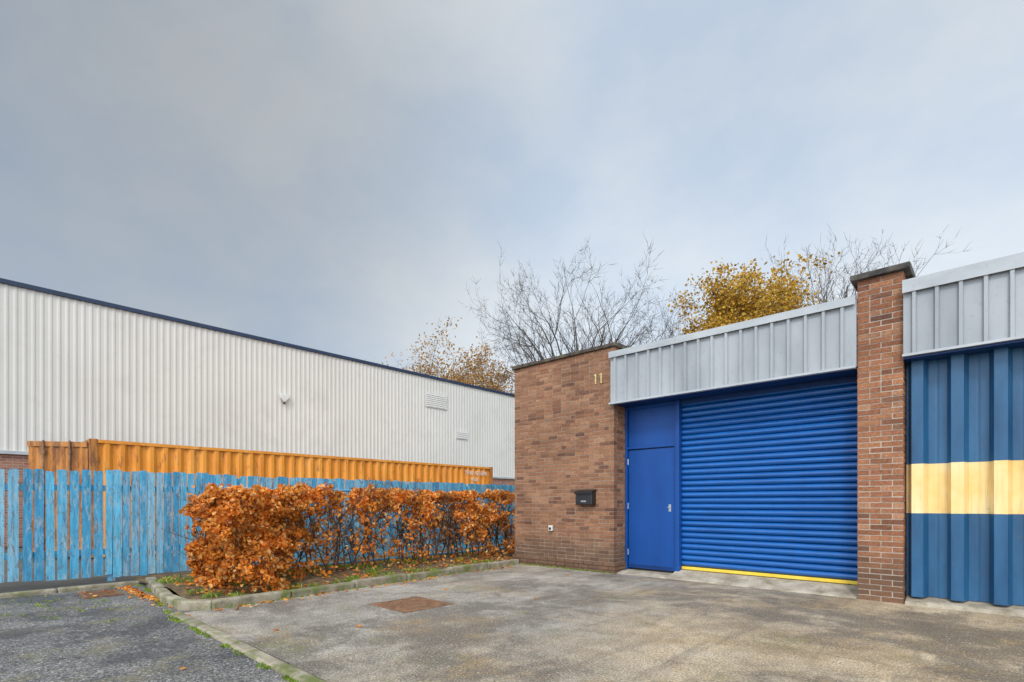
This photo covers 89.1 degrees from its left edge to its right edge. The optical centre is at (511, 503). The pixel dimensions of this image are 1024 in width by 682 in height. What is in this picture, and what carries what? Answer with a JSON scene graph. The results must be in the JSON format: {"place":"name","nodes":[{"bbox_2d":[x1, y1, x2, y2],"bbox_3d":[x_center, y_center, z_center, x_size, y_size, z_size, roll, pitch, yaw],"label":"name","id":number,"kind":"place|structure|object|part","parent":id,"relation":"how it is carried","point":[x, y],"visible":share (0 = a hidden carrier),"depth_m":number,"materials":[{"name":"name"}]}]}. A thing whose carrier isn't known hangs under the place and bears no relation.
{"place":"outdoors","nodes":[
{"label":"outdoors","id":0,"kind":"place"},
{"bbox_2d":[0,585,324,681],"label":"road","id":1,"kind":"structure","parent":0,"point":[143,640],"depth_m":4.38,"materials":[{"name":"grey asphalt"}]},
{"bbox_2d":[0,580,139,598],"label":"fence kerb","id":2,"kind":"structure","parent":1,"relation":"on","point":[64,589],"depth_m":7.07,"materials":[{"name":"concrete"}]},
{"bbox_2d":[77,589,122,598],"bbox_3d":[-5.436,1.204,6.860,0.540,0.032,0.400,0,0,43],"label":"gully grate","id":3,"kind":"object","parent":1,"relation":"on","point":[99,594],"visible":0.94,"depth_m":6.81,"materials":[{"name":"metal"}]},
{"bbox_2d":[170,612,326,681],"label":"flush kerb","id":4,"kind":"structure","parent":1,"relation":"on","point":[276,664],"depth_m":4.15,"materials":[{"name":"concrete"}]},
{"bbox_2d":[0,552,611,681],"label":"grass tufts","id":5,"kind":"object","parent":1,"relation":"on","point":[198,631],"visible":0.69,"depth_m":7.28,"materials":[{"name":"green plant"}]},
{"bbox_2d":[0,544,503,596],"bbox_3d":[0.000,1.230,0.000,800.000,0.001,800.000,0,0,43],"label":"ground","id":6,"kind":"structure","parent":0,"point":[14,586],"depth_m":8.26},
{"bbox_2d":[0,469,514,582],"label":"paling fence","id":7,"kind":"object","parent":6,"relation":"on","point":[117,550],"visible":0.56,"depth_m":8.01,"materials":[{"name":"blue wood"}]},
{"bbox_2d":[27,438,492,557],"bbox_3d":[-6.193,-0.106,16.370,2.447,2.612,13.394,0,0,43],"label":"shipping container","id":8,"kind":"object","parent":6,"relation":"on","point":[92,455],"visible":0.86,"depth_m":12.96,"materials":[{"name":"orange metal"}]},
{"bbox_2d":[27,440,87,551],"bbox_3d":[-9.797,-0.125,11.193,1.134,2.450,0.120,0,0,-10],"label":"door","id":9,"kind":"structure","parent":8,"relation":"in","point":[69,456],"depth_m":11.21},
{"bbox_2d":[132,545,514,598],"bbox_3d":[-1.841,1.123,10.155,3.300,0.140,8.600,0,0,43],"label":"planting bed","id":10,"kind":"object","parent":6,"relation":"on","point":[306,580],"visible":0.23,"depth_m":8.22,"materials":[{"name":"soil"}]},
{"bbox_2d":[161,474,514,594],"bbox_3d":[-1.943,0.318,9.215,2.008,1.728,7.015,0,0,43],"label":"beech hedge","id":11,"kind":"object","parent":10,"relation":"on","point":[243,527],"visible":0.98,"depth_m":7.99,"materials":[{"name":"orange plant"}]},
{"bbox_2d":[145,559,518,610],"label":"bed kerb","id":12,"kind":"structure","parent":6,"relation":"on","point":[163,594],"depth_m":6.83,"materials":[{"name":"concrete"}]},
{"bbox_2d":[83,551,624,668],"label":"fallen leaves","id":13,"kind":"object","parent":6,"relation":"on","point":[136,592],"visible":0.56,"depth_m":7.34,"materials":[{"name":"orange plant"}]},
{"bbox_2d":[224,487,514,576],"bbox_3d":[-1.735,0.558,11.079,0.055,1.624,8.100,0,0,43],"label":"tubular rail","id":14,"kind":"object","parent":6,"relation":"on","point":[376,559],"visible":0.11,"depth_m":10.17,"materials":[{"name":"metal"}]},
{"bbox_2d":[381,316,502,391],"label":"autumn tree","id":15,"kind":"object","parent":6,"relation":"on","point":[472,376],"visible":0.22,"depth_m":47.92,"materials":[{"name":"orange plant"}]},
{"bbox_2d":[452,336,516,393],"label":"autumn tree","id":16,"kind":"object","parent":6,"relation":"on","point":[494,386],"visible":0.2,"depth_m":50.49,"materials":[{"name":"orange plant"}]},
{"bbox_2d":[464,232,700,393],"bbox_3d":[4.352,-7.937,33.764,15.066,18.294,16.030,0,0,43],"label":"bare tree","id":17,"kind":"object","parent":6,"relation":"on","point":[572,349],"visible":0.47,"depth_m":32.21,"materials":[{"name":"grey plant"}]},
{"bbox_2d":[636,286,696,343],"bbox_3d":[11.322,-6.987,37.000,9.102,16.392,8.192,0,0,-12],"label":"bare tree","id":18,"kind":"object","parent":6,"relation":"on","point":[670,330],"visible":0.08,"depth_m":36.01,"materials":[{"name":"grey plant"}]},
{"bbox_2d":[512,261,915,603],"bbox_3d":[7.183,-0.817,13.494,6.368,4.074,14.438,0,0,43],"label":"industrial unit","id":19,"kind":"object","parent":6,"relation":"on","point":[767,452],"visible":0.98,"depth_m":7.76,"materials":[{"name":"brown brick"}]},
{"bbox_2d":[574,489,596,504],"bbox_3d":[1.292,-0.107,9.159,0.370,0.275,0.156,0,0,43],"label":"letterbox","id":20,"kind":"object","parent":19,"relation":"attached to","point":[585,496],"visible":1,"depth_m":9.09,"materials":[{"name":"black plastic"}]},
{"bbox_2d":[594,373,601,383],"bbox_3d":[1.497,-2.170,9.062,0.163,0.180,0.016,0,0,43],"label":"house number","id":21,"kind":"object","parent":19,"relation":"attached to","point":[600,374],"visible":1,"depth_m":9.02,"materials":[{"name":"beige metal"}]},
{"bbox_3d":[2.349,0.100,8.825,0.856,2.040,0.078,0,0,43],"label":"door","id":22,"kind":"part","parent":19,"relation":"part of","materials":[{"name":"blue paint"}]},
{"bbox_2d":[668,252,839,335],"bbox_3d":[13.608,-6.483,29.461,9.107,15.384,9.889,0,0,43],"label":"autumn tree","id":23,"kind":"object","parent":6,"relation":"on","point":[729,306],"visible":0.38,"depth_m":29.07,"materials":[{"name":"yellow plant"}]},
{"bbox_2d":[747,227,970,309],"bbox_3d":[19.439,-8.522,30.608,11.661,19.458,12.854,0,0,43],"label":"bare tree","id":24,"kind":"object","parent":6,"relation":"on","point":[845,294],"visible":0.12,"depth_m":30.07,"materials":[{"name":"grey plant"}]},
{"bbox_2d":[902,252,1023,616],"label":"neighbouring unit","id":25,"kind":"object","parent":6,"relation":"on","point":[963,344],"visible":0.98,"depth_m":5.87,"materials":[{"name":"metal"}]},
{"bbox_2d":[0,278,514,546],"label":"warehouse","id":26,"kind":"structure","parent":0,"point":[75,368],"depth_m":17.66,"materials":[{"name":"white metal"}]},
{"bbox_2d":[279,394,288,403],"bbox_3d":[-8.541,-3.900,19.494,0.104,0.360,0.340,0,0,43],"label":"alarm box","id":27,"kind":"object","parent":26,"relation":"attached to","point":[284,398],"visible":1,"depth_m":19.45,"materials":[{"name":"white plastic"}]},
{"bbox_2d":[0,0,1023,392],"label":"sky","id":28,"kind":"structure","parent":0,"point":[332,176],"materials":[{"name":"grey"}]},
{"bbox_2d":[185,564,1023,681],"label":"concrete apron","id":29,"kind":"object","parent":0,"point":[497,625],"visible":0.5,"depth_m":4.75,"materials":[{"name":"grey concrete"}]},
{"bbox_2d":[369,596,452,612],"bbox_3d":[-1.192,1.206,6.160,0.720,0.028,0.700,0,0,43],"label":"manhole cover","id":30,"kind":"object","parent":29,"relation":"on","point":[410,604],"visible":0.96,"depth_m":6.12,"materials":[{"name":"metal"}]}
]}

